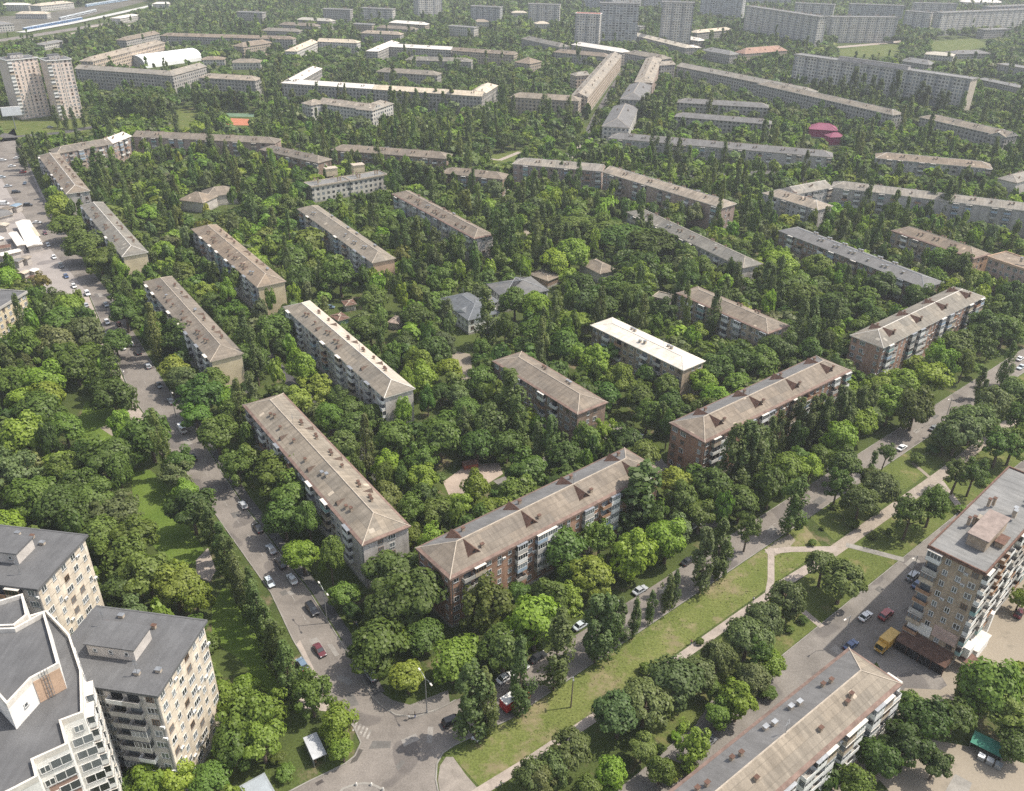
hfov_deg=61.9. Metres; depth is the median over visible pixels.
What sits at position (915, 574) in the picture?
parked car
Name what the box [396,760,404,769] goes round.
road patch
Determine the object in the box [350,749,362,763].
drain patch
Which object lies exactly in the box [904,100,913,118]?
poplar tree
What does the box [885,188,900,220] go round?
poplar tree
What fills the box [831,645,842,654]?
road patch
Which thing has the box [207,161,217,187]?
poplar tree
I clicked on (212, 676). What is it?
window
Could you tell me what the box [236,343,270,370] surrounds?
broadleaf tree
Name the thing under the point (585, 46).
apartment block
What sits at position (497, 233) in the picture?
poplar tree
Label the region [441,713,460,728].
parked car
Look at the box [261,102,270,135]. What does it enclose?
poplar tree
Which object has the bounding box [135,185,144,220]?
poplar tree
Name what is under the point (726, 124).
apartment block
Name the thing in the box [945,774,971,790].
concrete slab
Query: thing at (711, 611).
grass tufts
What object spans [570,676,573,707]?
wooden pole
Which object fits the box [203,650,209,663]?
window
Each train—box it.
[22,17,82,29]
[59,9,96,19]
[85,0,127,6]
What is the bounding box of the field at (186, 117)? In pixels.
[165,108,198,128]
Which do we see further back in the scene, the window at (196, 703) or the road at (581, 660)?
the road at (581, 660)
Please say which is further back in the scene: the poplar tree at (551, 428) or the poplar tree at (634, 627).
the poplar tree at (551, 428)
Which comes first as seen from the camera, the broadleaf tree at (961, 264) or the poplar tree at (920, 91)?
the broadleaf tree at (961, 264)
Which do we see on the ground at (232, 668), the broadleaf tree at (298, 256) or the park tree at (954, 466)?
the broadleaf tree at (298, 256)
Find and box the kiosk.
[239,772,274,790]
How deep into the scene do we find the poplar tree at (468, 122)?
618.83 m
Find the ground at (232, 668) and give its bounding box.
[0,0,1023,790]
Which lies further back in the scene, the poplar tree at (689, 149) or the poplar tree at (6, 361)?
the poplar tree at (689, 149)
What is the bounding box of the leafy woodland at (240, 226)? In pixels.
[0,0,1023,790]
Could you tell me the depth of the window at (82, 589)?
186.33 m
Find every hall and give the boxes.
[132,48,201,67]
[701,47,738,63]
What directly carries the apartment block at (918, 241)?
on the ground at (232, 668)
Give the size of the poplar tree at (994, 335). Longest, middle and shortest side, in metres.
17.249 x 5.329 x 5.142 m
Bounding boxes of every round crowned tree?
[511,755,549,790]
[521,764,557,790]
[537,746,569,789]
[549,725,592,771]
[591,688,639,738]
[622,676,674,730]
[646,653,705,712]
[686,654,718,690]
[700,639,739,678]
[723,615,775,661]
[733,658,770,688]
[744,601,784,636]
[764,579,807,621]
[804,550,837,587]
[821,557,867,604]
[838,483,881,518]
[859,467,880,482]
[862,470,901,503]
[928,427,958,455]
[933,411,985,455]
[949,404,1000,445]
[974,384,1014,420]
[975,399,1001,422]
[999,376,1023,408]
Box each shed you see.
[341,299,356,311]
[388,315,403,329]
[902,57,933,69]
[980,78,1020,92]
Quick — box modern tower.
[0,593,122,790]
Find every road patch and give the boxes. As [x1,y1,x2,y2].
[182,437,191,444]
[231,511,241,517]
[279,590,287,595]
[309,637,325,651]
[327,644,338,655]
[337,675,352,684]
[345,692,358,705]
[369,741,390,748]
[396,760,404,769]
[401,733,418,745]
[426,727,432,742]
[723,723,733,734]
[765,526,778,533]
[812,496,825,505]
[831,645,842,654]
[875,586,883,591]
[904,557,919,568]
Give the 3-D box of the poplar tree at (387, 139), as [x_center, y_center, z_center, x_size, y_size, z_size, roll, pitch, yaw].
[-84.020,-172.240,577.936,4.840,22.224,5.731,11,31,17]
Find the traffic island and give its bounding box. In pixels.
[343,784,380,790]
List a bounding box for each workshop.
[922,51,955,61]
[945,49,990,58]
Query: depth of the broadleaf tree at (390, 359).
300.10 m
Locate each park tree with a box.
[736,511,762,551]
[747,634,773,662]
[821,467,855,508]
[878,442,896,469]
[891,492,932,539]
[919,484,951,527]
[943,456,980,494]
[960,456,990,496]
[982,425,1023,467]
[994,422,1023,465]
[1004,401,1023,429]
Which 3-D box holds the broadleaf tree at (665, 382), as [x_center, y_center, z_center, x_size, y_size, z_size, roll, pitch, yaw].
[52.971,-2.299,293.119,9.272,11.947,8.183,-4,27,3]
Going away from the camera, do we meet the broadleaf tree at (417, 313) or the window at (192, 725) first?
the window at (192, 725)
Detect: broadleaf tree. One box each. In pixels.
[0,266,21,288]
[0,322,43,365]
[0,365,31,392]
[0,409,42,454]
[0,444,46,495]
[0,476,52,522]
[0,508,25,526]
[3,386,30,409]
[10,388,68,424]
[19,358,66,390]
[28,381,66,404]
[29,271,51,286]
[33,421,64,453]
[33,483,80,528]
[35,324,79,352]
[40,305,78,332]
[41,286,64,307]
[44,191,69,217]
[45,450,84,484]
[47,214,89,235]
[48,412,86,449]
[52,496,91,530]
[53,293,83,308]
[56,341,93,385]
[58,466,101,489]
[60,229,104,255]
[64,316,105,345]
[72,476,114,509]
[75,432,137,480]
[79,513,118,561]
[83,246,115,276]
[86,366,114,390]
[88,376,139,413]
[89,489,144,523]
[92,532,147,579]
[99,570,152,606]
[101,328,132,360]
[104,451,134,498]
[105,408,129,437]
[106,274,131,300]
[107,513,160,551]
[108,296,140,332]
[116,551,176,597]
[117,594,147,611]
[119,408,171,464]
[120,766,135,790]
[125,763,166,790]
[132,231,153,243]
[136,204,160,221]
[150,563,202,612]
[152,241,174,259]
[154,460,194,492]
[156,353,190,378]
[158,318,186,348]
[158,757,196,790]
[162,487,216,534]
[164,443,195,473]
[166,366,196,388]
[171,477,198,495]
[172,373,223,410]
[175,579,215,615]
[180,402,212,428]
[188,759,232,790]
[194,281,218,306]
[196,413,239,456]
[198,367,229,401]
[200,291,220,305]
[202,209,220,222]
[211,715,251,771]
[213,681,280,741]
[216,678,241,713]
[217,445,257,486]
[219,276,236,302]
[219,395,249,424]
[222,315,239,335]
[224,299,249,317]
[233,673,266,698]
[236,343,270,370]
[239,718,286,763]
[253,449,294,495]
[254,312,297,340]
[261,497,297,541]
[261,687,290,726]
[266,264,276,269]
[270,468,307,507]
[272,334,285,359]
[273,243,307,270]
[276,194,298,211]
[280,539,319,575]
[285,265,317,296]
[285,347,318,387]
[286,385,312,411]
[291,180,310,198]
[291,665,337,719]
[293,500,321,546]
[296,373,331,403]
[314,401,342,436]
[318,535,344,586]
[318,699,359,745]
[319,259,358,297]
[325,385,349,404]
[326,580,363,607]
[327,430,360,457]
[327,737,353,762]
[336,395,365,419]
[336,411,372,444]
[342,602,361,624]
[345,617,410,679]
[348,312,387,345]
[349,452,366,478]
[357,284,388,313]
[357,403,384,433]
[360,549,418,590]
[362,582,406,623]
[370,418,412,455]
[370,448,398,472]
[372,460,394,489]
[377,480,402,512]
[379,351,400,369]
[382,215,399,233]
[386,566,449,634]
[388,658,424,694]
[391,460,409,492]
[392,330,416,344]
[393,396,411,422]
[397,489,426,527]
[399,302,431,325]
[400,365,415,393]
[401,441,439,468]
[402,345,435,371]
[404,617,444,657]
[406,462,439,486]
[408,522,423,548]
[410,482,441,504]
[412,358,437,391]
[414,415,460,462]
[414,520,443,559]
[416,336,451,362]
[417,497,457,536]
[419,320,444,335]
[419,383,435,417]
[430,636,478,684]
[431,382,450,406]
[434,261,454,282]
[434,330,456,354]
[435,358,462,377]
[445,383,471,404]
[447,492,472,512]
[452,396,480,419]
[455,502,488,526]
[457,428,496,463]
[459,467,490,502]
[459,570,512,635]
[465,364,497,397]
[470,399,512,439]
[472,338,491,356]
[473,223,485,229]
[473,496,511,517]
[475,382,488,401]
[477,622,528,674]
[482,179,504,198]
[489,429,522,463]
[495,132,511,151]
[496,312,513,343]
[497,473,536,502]
[498,286,525,322]
[501,593,560,651]
[504,445,548,485]
[508,581,530,605]
[509,130,526,148]
[510,252,534,276]
[518,317,558,339]
[521,290,551,315]
[529,577,570,610]
[539,247,567,273]
[544,525,587,566]
[546,327,584,361]
[546,441,582,467]
[554,560,578,585]
[555,238,589,267]
[559,209,588,231]
[561,579,583,618]
[564,271,596,304]
[567,310,593,328]
[569,555,615,596]
[570,343,609,382]
[570,420,602,452]
[573,771,602,790]
[577,518,616,562]
[580,212,622,247]
[584,292,618,318]
[590,418,616,449]
[593,381,621,413]
[594,754,627,790]
[595,273,628,298]
[598,224,640,252]
[602,362,636,404]
[609,422,642,449]
[610,527,658,581]
[611,248,659,281]
[614,282,644,317]
[621,260,656,290]
[624,227,674,253]
[624,383,654,409]
[629,730,657,764]
[630,439,660,463]
[632,398,662,433]
[635,363,656,383]
[645,516,686,563]
[646,296,678,320]
[646,755,676,785]
[653,372,679,398]
[658,388,683,412]
[659,408,675,448]
[659,465,692,491]
[663,479,697,515]
[668,511,691,540]
[670,402,692,418]
[674,716,710,773]
[675,242,697,258]
[681,499,715,533]
[685,202,703,226]
[689,369,718,397]
[690,397,716,410]
[690,466,734,501]
[691,320,708,338]
[695,255,716,275]
[699,383,728,399]
[701,352,734,381]
[702,266,722,287]
[704,676,721,701]
[705,694,732,730]
[715,339,750,377]
[715,676,758,722]
[720,372,751,390]
[722,484,759,523]
[730,239,752,254]
[735,250,751,257]
[739,662,771,696]
[743,344,779,379]
[750,463,787,509]
[758,329,798,368]
[760,648,786,679]
[764,250,800,275]
[771,451,805,484]
[776,268,808,290]
[776,319,797,336]
[777,283,818,310]
[785,420,809,446]
[796,337,824,359]
[799,453,823,482]
[801,254,835,276]
[809,443,833,464]
[810,290,851,324]
[818,328,837,349]
[818,419,858,456]
[826,444,862,480]
[830,339,850,358]
[838,762,876,790]
[842,283,880,317]
[848,407,878,442]
[849,314,870,330]
[855,735,903,778]
[861,271,901,298]
[864,306,887,320]
[865,317,878,327]
[868,383,906,425]
[872,369,893,386]
[877,718,935,767]
[889,368,921,391]
[894,384,934,431]
[894,691,952,748]
[899,689,925,705]
[902,283,936,305]
[913,361,954,395]
[918,747,954,780]
[924,266,943,283]
[924,338,961,372]
[927,246,957,268]
[934,329,976,359]
[937,696,978,737]
[940,247,974,277]
[953,655,1023,715]
[953,686,976,704]
[955,324,1000,359]
[956,348,975,382]
[962,269,991,286]
[965,309,1007,348]
[971,689,1023,736]
[983,293,1012,313]
[984,182,1007,199]
[989,313,1023,348]
[995,280,1023,309]
[995,726,1023,763]
[1008,585,1023,611]
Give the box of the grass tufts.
[505,414,1018,749]
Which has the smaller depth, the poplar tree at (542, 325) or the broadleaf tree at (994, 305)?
the poplar tree at (542, 325)
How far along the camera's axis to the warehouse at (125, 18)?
1219.83 m
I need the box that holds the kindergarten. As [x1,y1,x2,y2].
[439,273,548,334]
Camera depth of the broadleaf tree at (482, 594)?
193.68 m
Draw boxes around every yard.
[0,0,146,32]
[859,615,1023,787]
[872,740,1023,790]
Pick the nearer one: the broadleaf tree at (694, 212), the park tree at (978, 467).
the park tree at (978, 467)
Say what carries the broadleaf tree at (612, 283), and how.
on the ground at (232, 668)
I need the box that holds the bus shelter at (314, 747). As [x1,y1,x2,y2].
[303,732,326,767]
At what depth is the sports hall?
909.63 m
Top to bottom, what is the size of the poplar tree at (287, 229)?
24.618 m
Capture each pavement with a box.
[84,296,143,420]
[173,394,384,695]
[281,641,328,710]
[338,640,449,718]
[438,757,476,790]
[697,700,733,739]
[866,607,946,689]
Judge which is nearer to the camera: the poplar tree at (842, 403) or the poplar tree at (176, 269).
the poplar tree at (842, 403)
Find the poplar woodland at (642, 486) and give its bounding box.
[0,0,1023,578]
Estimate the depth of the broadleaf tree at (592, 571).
204.28 m
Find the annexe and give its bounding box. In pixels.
[179,186,237,212]
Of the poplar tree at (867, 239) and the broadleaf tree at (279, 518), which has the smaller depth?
the broadleaf tree at (279, 518)
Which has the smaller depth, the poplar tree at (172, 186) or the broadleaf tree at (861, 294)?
the broadleaf tree at (861, 294)
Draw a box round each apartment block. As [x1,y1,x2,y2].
[0,289,30,337]
[38,152,91,216]
[48,130,281,172]
[74,62,206,93]
[80,40,164,66]
[80,202,148,274]
[117,31,295,49]
[143,276,244,388]
[191,224,286,317]
[198,73,263,95]
[233,39,271,58]
[236,9,265,24]
[242,393,410,587]
[259,145,331,174]
[261,27,302,35]
[278,22,320,29]
[281,66,497,113]
[283,300,414,426]
[285,38,360,61]
[297,17,335,29]
[297,205,395,289]
[322,7,352,22]
[332,142,452,174]
[353,23,375,31]
[361,6,395,20]
[361,30,403,43]
[366,40,453,58]
[376,25,417,34]
[376,67,441,86]
[388,20,429,29]
[392,190,492,261]
[406,56,472,71]
[415,447,661,627]
[440,163,508,196]
[448,25,477,37]
[452,47,541,71]
[470,3,502,21]
[492,351,607,441]
[511,92,581,120]
[512,156,736,231]
[521,36,569,56]
[528,2,560,23]
[553,49,607,66]
[570,52,621,116]
[571,42,628,65]
[574,12,601,43]
[590,317,705,399]
[600,0,639,41]
[602,103,637,143]
[609,133,832,169]
[620,82,651,115]
[624,50,671,68]
[626,209,762,288]
[634,56,661,99]
[636,32,694,54]
[637,25,644,32]
[658,61,818,98]
[659,0,694,44]
[666,355,851,471]
[669,647,902,790]
[673,112,771,137]
[675,286,789,346]
[677,98,768,117]
[690,36,703,47]
[691,27,730,38]
[743,4,827,45]
[756,81,902,130]
[760,179,1023,237]
[777,226,944,307]
[791,53,978,115]
[794,1,835,22]
[825,14,899,42]
[846,287,985,376]
[847,2,904,19]
[873,152,992,183]
[889,226,990,282]
[903,8,933,28]
[911,1,956,16]
[918,114,1017,148]
[931,6,1023,35]
[975,26,1010,38]
[982,3,1023,9]
[985,251,1023,290]
[994,63,1023,80]
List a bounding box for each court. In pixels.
[226,113,253,116]
[228,118,248,124]
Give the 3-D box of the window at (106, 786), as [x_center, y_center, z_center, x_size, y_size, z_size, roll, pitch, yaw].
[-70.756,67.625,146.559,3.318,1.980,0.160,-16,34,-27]
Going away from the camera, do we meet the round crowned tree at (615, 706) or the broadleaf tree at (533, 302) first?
the round crowned tree at (615, 706)
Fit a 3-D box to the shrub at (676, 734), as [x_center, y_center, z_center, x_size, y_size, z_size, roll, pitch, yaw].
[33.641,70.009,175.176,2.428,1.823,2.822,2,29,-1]
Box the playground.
[444,463,502,494]
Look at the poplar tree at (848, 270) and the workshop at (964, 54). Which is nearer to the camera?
the poplar tree at (848, 270)
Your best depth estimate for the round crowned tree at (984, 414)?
267.90 m
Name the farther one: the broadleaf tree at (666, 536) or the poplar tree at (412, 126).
the poplar tree at (412, 126)
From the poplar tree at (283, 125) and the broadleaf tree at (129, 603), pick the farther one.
the poplar tree at (283, 125)
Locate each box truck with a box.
[499,687,530,713]
[874,627,900,654]
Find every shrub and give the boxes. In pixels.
[206,632,220,651]
[269,750,286,764]
[275,761,295,782]
[281,694,299,709]
[638,665,647,674]
[656,743,665,753]
[670,730,681,740]
[672,760,682,782]
[679,721,690,732]
[682,760,698,775]
[695,637,703,644]
[757,685,778,699]
[784,625,794,632]
[798,615,808,623]
[808,539,817,545]
[829,501,838,508]
[846,518,859,527]
[869,533,876,538]
[886,528,893,533]
[910,452,925,463]
[925,444,940,453]
[955,504,966,512]
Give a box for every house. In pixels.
[462,458,478,469]
[579,258,616,283]
[808,122,842,145]
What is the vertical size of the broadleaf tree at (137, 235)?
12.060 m
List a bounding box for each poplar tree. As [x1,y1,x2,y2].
[0,342,16,369]
[11,293,30,330]
[15,139,29,170]
[20,352,35,369]
[25,133,41,171]
[43,132,52,148]
[51,105,59,127]
[60,105,69,128]
[68,107,77,127]
[79,109,87,127]
[88,157,97,178]
[90,167,101,199]
[94,164,110,196]
[96,150,109,175]
[98,343,120,382]
[102,168,113,194]
[104,114,113,134]
[107,241,118,276]
[109,157,121,187]
[110,96,121,117]
[119,96,131,117]
[119,277,136,321]
[120,177,131,214]
[123,192,139,231]
[130,96,140,115]
[131,159,143,182]
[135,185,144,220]
[139,99,147,117]
[142,232,157,265]
[145,302,163,363]
[146,96,158,126]
[146,407,170,471]
[156,95,171,123]
[157,198,166,231]
[158,135,166,162]
[158,170,170,210]
[167,211,174,229]
[170,106,179,127]
[170,174,180,207]
[171,262,182,282]
[187,146,197,189]
[190,85,196,109]
[195,498,215,541]
[202,504,217,550]
[203,115,212,133]
[206,129,219,162]
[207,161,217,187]
[208,518,222,560]
[211,521,228,566]
[212,96,221,112]
[216,533,230,582]
[217,164,229,186]
[221,537,244,587]
[222,139,230,177]
[225,549,244,597]
[227,555,246,610]
[228,89,235,111]
[228,158,236,190]
[230,377,246,430]
[232,156,240,191]
[233,90,239,111]
[235,310,251,343]
[239,566,258,621]
[241,92,249,110]
[243,371,262,401]
[243,578,260,630]
[244,192,258,223]
[245,326,265,385]
[246,183,258,222]
[246,585,261,641]
[254,599,271,647]
[255,175,265,201]
[256,602,273,658]
[259,72,267,101]
[259,618,275,675]
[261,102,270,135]
[262,117,269,136]
[263,161,274,195]
[266,619,291,680]
[267,206,277,230]
[269,148,278,172]
[269,637,295,687]
[270,103,277,120]
[273,86,280,109]
[273,639,301,702]
[276,173,283,194]
[279,117,288,137]
[279,177,289,194]
[281,234,291,276]
[284,209,294,240]
[290,102,296,125]
[298,133,307,151]
[310,117,319,143]
[314,259,325,294]
[319,131,329,157]
[320,295,330,317]
[322,104,331,128]
[338,115,344,135]
[346,153,351,171]
[348,205,355,222]
[355,412,374,480]
[358,128,367,145]
[365,191,379,231]
[371,144,383,165]
[374,309,387,353]
[384,124,389,146]
[390,158,404,190]
[391,227,399,249]
[395,101,401,120]
[396,223,412,256]
[402,91,409,113]
[402,160,412,185]
[408,161,418,184]
[409,118,416,139]
[410,215,424,261]
[413,88,420,107]
[414,163,423,184]
[414,260,428,285]
[419,123,428,149]
[419,164,430,188]
[422,292,434,321]
[424,226,446,266]
[425,168,437,201]
[430,122,437,146]
[435,166,446,184]
[436,123,443,151]
[436,298,453,332]
[437,105,444,125]
[445,126,452,152]
[447,230,461,262]
[452,657,494,745]
[454,137,464,167]
[456,237,470,280]
[456,405,473,450]
[463,146,470,168]
[464,136,472,167]
[466,111,472,135]
[469,168,474,194]
[471,254,482,286]
[473,184,481,217]
[473,284,500,345]
[477,665,499,738]
[481,106,487,135]
[483,139,492,162]
[483,202,491,230]
[486,209,509,258]
[492,110,499,137]
[494,367,532,435]
[499,217,515,266]
[502,86,508,113]
[506,196,518,227]
[508,394,529,450]
[508,634,537,717]
[509,95,517,117]
[516,179,526,202]
[527,222,540,270]
[528,170,538,198]
[530,421,544,456]
[531,209,542,253]
[534,316,549,360]
[535,340,547,364]
[536,305,552,357]
[536,605,575,693]
[538,201,546,224]
[538,235,548,269]
[539,94,551,126]
[540,414,559,460]
[543,219,551,237]
[545,97,551,128]
[548,214,565,249]
[548,290,560,330]
[550,170,559,187]
[559,179,567,207]
[560,220,570,240]
[565,97,572,124]
[573,157,581,194]
[573,174,578,197]
[581,593,612,667]
[589,297,601,333]
[594,285,606,322]
[594,592,624,663]
[613,596,630,644]
[618,148,626,168]
[627,596,641,638]
[634,292,649,334]
[636,95,648,122]
[636,264,645,283]
[645,589,658,623]
[647,152,657,171]
[649,127,659,159]
[651,101,661,126]
[654,401,669,438]
[658,199,672,217]
[659,573,675,612]
[663,130,672,156]
[665,152,673,183]
[669,256,690,302]
[671,568,681,608]
[673,136,683,170]
[680,280,692,327]
[682,144,692,163]
[690,526,718,595]
[702,168,711,194]
[704,289,721,339]
[705,92,713,113]
[705,516,733,581]
[710,158,717,194]
[710,192,723,229]
[715,422,747,486]
[719,176,726,199]
[720,276,732,299]
[721,141,728,162]
[726,174,733,196]
[731,260,744,291]
[731,419,763,487]
[732,166,741,196]
[739,186,753,228]
[741,159,748,194]
[743,423,766,487]
[751,125,757,143]
[756,425,771,470]
[757,261,773,305]
[758,161,764,185]
[759,119,766,143]
[762,189,773,223]
[762,415,779,469]
[765,265,776,292]
[772,125,781,145]
[772,409,787,452]
[774,279,785,311]
[776,254,785,284]
[778,473,810,535]
[784,396,806,448]
[792,296,812,347]
[798,127,805,147]
[799,394,819,450]
[800,150,810,182]
[801,315,819,357]
[804,295,822,337]
[815,396,835,448]
[820,205,831,224]
[823,298,841,330]
[827,76,832,94]
[830,384,850,441]
[834,208,846,240]
[834,219,849,241]
[835,154,847,171]
[835,265,852,298]
[836,388,857,423]
[837,75,847,94]
[843,66,859,100]
[851,202,863,231]
[852,385,869,412]
[855,73,867,99]
[855,131,865,159]
[860,227,870,249]
[861,178,874,215]
[865,74,876,99]
[865,116,874,142]
[866,381,880,407]
[867,449,878,468]
[869,211,884,253]
[874,78,885,102]
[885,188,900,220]
[887,70,903,102]
[894,125,904,142]
[896,196,910,227]
[897,105,906,126]
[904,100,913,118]
[914,81,925,110]
[917,258,926,274]
[919,84,932,105]
[925,119,934,144]
[931,89,945,110]
[931,185,937,193]
[938,90,950,112]
[940,177,957,212]
[948,136,955,157]
[950,215,960,238]
[955,169,964,194]
[957,90,967,111]
[958,267,977,291]
[973,367,987,398]
[973,378,989,406]
[978,101,988,123]
[979,176,986,197]
[983,321,1000,360]
[989,136,1001,174]
[995,340,1017,383]
[1004,222,1019,251]
[1005,147,1012,168]
[1010,294,1023,315]
[1012,110,1021,132]
[1012,153,1022,170]
[1016,133,1023,153]
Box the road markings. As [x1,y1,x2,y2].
[107,309,1023,738]
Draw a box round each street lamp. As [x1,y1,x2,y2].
[318,581,328,622]
[418,668,432,712]
[841,616,850,648]
[908,555,917,582]
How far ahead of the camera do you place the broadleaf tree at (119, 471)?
237.04 m
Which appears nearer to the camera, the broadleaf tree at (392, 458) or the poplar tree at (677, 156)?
the broadleaf tree at (392, 458)
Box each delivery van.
[0,200,9,205]
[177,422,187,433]
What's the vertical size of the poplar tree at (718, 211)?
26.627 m
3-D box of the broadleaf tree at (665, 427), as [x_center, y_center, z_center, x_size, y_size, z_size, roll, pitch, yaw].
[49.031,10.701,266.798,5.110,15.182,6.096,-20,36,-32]
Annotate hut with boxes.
[653,291,672,304]
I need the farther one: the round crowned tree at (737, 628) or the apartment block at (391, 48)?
the apartment block at (391, 48)
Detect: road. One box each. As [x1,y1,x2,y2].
[0,23,102,41]
[0,123,169,137]
[0,129,370,696]
[293,683,523,790]
[501,349,1023,702]
[618,461,1023,790]
[838,41,900,47]
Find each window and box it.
[27,590,34,596]
[29,601,39,607]
[39,764,52,775]
[41,584,47,593]
[44,777,57,788]
[45,595,50,604]
[48,604,55,614]
[50,753,73,769]
[55,584,60,593]
[55,765,78,782]
[59,778,82,790]
[61,563,66,572]
[64,573,70,583]
[67,583,74,594]
[70,553,75,562]
[71,595,76,604]
[71,733,95,748]
[73,563,79,572]
[73,723,85,733]
[74,605,79,614]
[76,573,82,584]
[76,745,99,761]
[77,614,83,625]
[80,584,85,593]
[80,757,103,773]
[82,594,89,604]
[85,604,92,615]
[85,769,107,785]
[89,781,111,790]
[96,690,104,695]
[99,700,110,707]
[103,712,111,718]
[106,723,117,730]
[110,734,120,741]
[113,745,122,751]
[117,756,124,762]
[145,697,154,703]
[146,707,158,715]
[151,719,159,726]
[154,730,163,737]
[156,741,167,748]
[160,689,165,700]
[161,752,169,759]
[163,700,168,712]
[164,763,171,769]
[166,712,172,723]
[169,723,174,734]
[172,688,176,698]
[172,734,177,745]
[175,699,179,709]
[175,745,180,756]
[176,664,181,675]
[179,675,184,686]
[182,686,187,697]
[184,653,189,662]
[185,697,190,708]
[187,662,192,674]
[187,707,192,721]
[189,673,195,686]
[190,719,195,730]
[191,684,197,697]
[193,729,198,740]
[194,695,200,708]
[195,740,200,751]
[197,705,203,719]
[197,749,203,762]
[198,629,204,641]
[200,717,204,728]
[201,639,206,652]
[202,726,208,739]
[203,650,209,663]
[205,737,209,748]
[206,661,211,673]
[208,672,214,685]
[211,683,216,694]
[213,693,219,705]
[388,534,395,540]
[454,604,460,611]
[454,613,459,620]
[927,610,933,617]
[930,600,936,607]
[934,590,940,597]
[937,580,943,586]
[939,617,945,623]
[941,569,947,576]
[943,606,949,614]
[944,559,951,565]
[944,643,952,650]
[946,596,953,603]
[951,586,957,593]
[951,623,959,631]
[954,575,960,583]
[955,613,963,621]
[958,565,964,572]
[959,602,967,610]
[962,592,971,600]
[967,582,975,590]
[970,571,979,579]
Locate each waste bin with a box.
[977,751,985,761]
[985,756,994,766]
[994,760,1003,770]
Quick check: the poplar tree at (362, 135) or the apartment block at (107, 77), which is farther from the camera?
the apartment block at (107, 77)
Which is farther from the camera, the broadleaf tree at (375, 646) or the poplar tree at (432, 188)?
the poplar tree at (432, 188)
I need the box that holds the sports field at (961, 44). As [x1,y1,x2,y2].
[931,38,985,50]
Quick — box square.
[0,164,84,296]
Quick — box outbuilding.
[530,269,558,288]
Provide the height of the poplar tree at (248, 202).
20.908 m
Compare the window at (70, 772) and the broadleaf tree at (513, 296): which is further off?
the broadleaf tree at (513, 296)
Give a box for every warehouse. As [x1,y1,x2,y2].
[0,21,14,31]
[30,1,74,11]
[35,40,62,49]
[110,14,139,24]
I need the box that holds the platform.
[18,1,168,31]
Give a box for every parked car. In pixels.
[84,289,90,295]
[104,318,109,324]
[134,348,141,355]
[144,363,151,368]
[155,381,162,388]
[167,398,173,404]
[238,500,247,509]
[252,522,263,533]
[263,575,274,587]
[265,543,276,555]
[274,556,287,569]
[286,573,298,585]
[295,657,307,670]
[305,600,318,616]
[312,642,326,658]
[364,670,378,682]
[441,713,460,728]
[495,671,510,684]
[528,650,546,664]
[572,620,587,631]
[631,585,647,595]
[680,557,693,566]
[691,522,696,529]
[704,734,717,744]
[842,638,858,649]
[858,610,872,622]
[877,608,893,621]
[896,444,907,451]
[905,570,919,582]
[911,580,919,588]
[1013,607,1023,619]
[1016,356,1023,360]
[1016,364,1023,369]
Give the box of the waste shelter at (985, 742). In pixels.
[969,730,1001,760]
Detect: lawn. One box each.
[0,116,95,141]
[75,401,115,441]
[132,470,203,563]
[212,588,279,700]
[453,524,821,785]
[491,150,533,161]
[638,423,1023,746]
[811,373,1023,540]
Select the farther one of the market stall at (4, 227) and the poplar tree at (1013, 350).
the market stall at (4, 227)
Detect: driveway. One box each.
[267,352,404,494]
[494,437,604,484]
[609,424,719,527]
[831,578,1023,790]
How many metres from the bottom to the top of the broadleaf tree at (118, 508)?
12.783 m
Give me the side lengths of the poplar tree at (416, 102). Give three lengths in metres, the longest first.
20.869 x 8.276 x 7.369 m
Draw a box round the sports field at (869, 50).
[839,44,899,56]
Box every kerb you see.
[90,296,315,676]
[110,294,371,696]
[289,695,361,790]
[340,782,381,790]
[372,696,455,716]
[435,703,532,790]
[532,372,1023,703]
[667,460,1023,748]
[668,348,1023,575]
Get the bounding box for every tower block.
[0,52,50,119]
[0,524,103,635]
[38,53,83,119]
[70,605,223,790]
[413,0,441,15]
[582,0,603,8]
[605,0,641,5]
[642,0,680,6]
[700,0,745,19]
[746,0,790,3]
[893,466,1023,675]
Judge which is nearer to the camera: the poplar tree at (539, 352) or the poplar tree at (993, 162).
the poplar tree at (539, 352)
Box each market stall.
[0,206,12,212]
[0,209,13,222]
[0,222,9,231]
[0,236,4,244]
[0,244,10,252]
[0,249,21,260]
[8,232,25,251]
[10,203,22,212]
[14,258,23,267]
[15,220,42,252]
[18,270,29,279]
[21,255,31,264]
[29,268,39,274]
[31,227,39,237]
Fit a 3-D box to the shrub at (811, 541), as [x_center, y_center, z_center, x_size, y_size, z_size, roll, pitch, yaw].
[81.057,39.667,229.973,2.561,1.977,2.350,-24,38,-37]
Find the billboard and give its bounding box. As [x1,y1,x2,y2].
[0,106,21,129]
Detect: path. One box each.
[450,352,472,379]
[472,593,768,790]
[490,152,520,160]
[765,534,794,555]
[765,546,838,553]
[765,547,773,596]
[781,565,807,582]
[803,610,823,627]
[814,420,1015,568]
[846,543,903,561]
[911,463,931,477]
[937,481,960,510]
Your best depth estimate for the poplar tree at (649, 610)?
200.38 m
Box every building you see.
[3,2,30,10]
[15,11,51,18]
[153,2,169,7]
[201,56,225,65]
[232,59,262,69]
[301,97,393,127]
[304,162,386,202]
[475,19,488,26]
[511,11,526,16]
[534,21,549,28]
[690,44,700,51]
[736,45,787,62]
[959,0,1000,4]
[997,170,1023,198]
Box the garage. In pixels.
[330,312,349,323]
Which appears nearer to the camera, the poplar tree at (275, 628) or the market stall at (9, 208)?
the poplar tree at (275, 628)
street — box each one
[586,69,623,139]
[677,170,778,178]
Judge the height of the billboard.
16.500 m
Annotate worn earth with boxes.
[101,425,112,435]

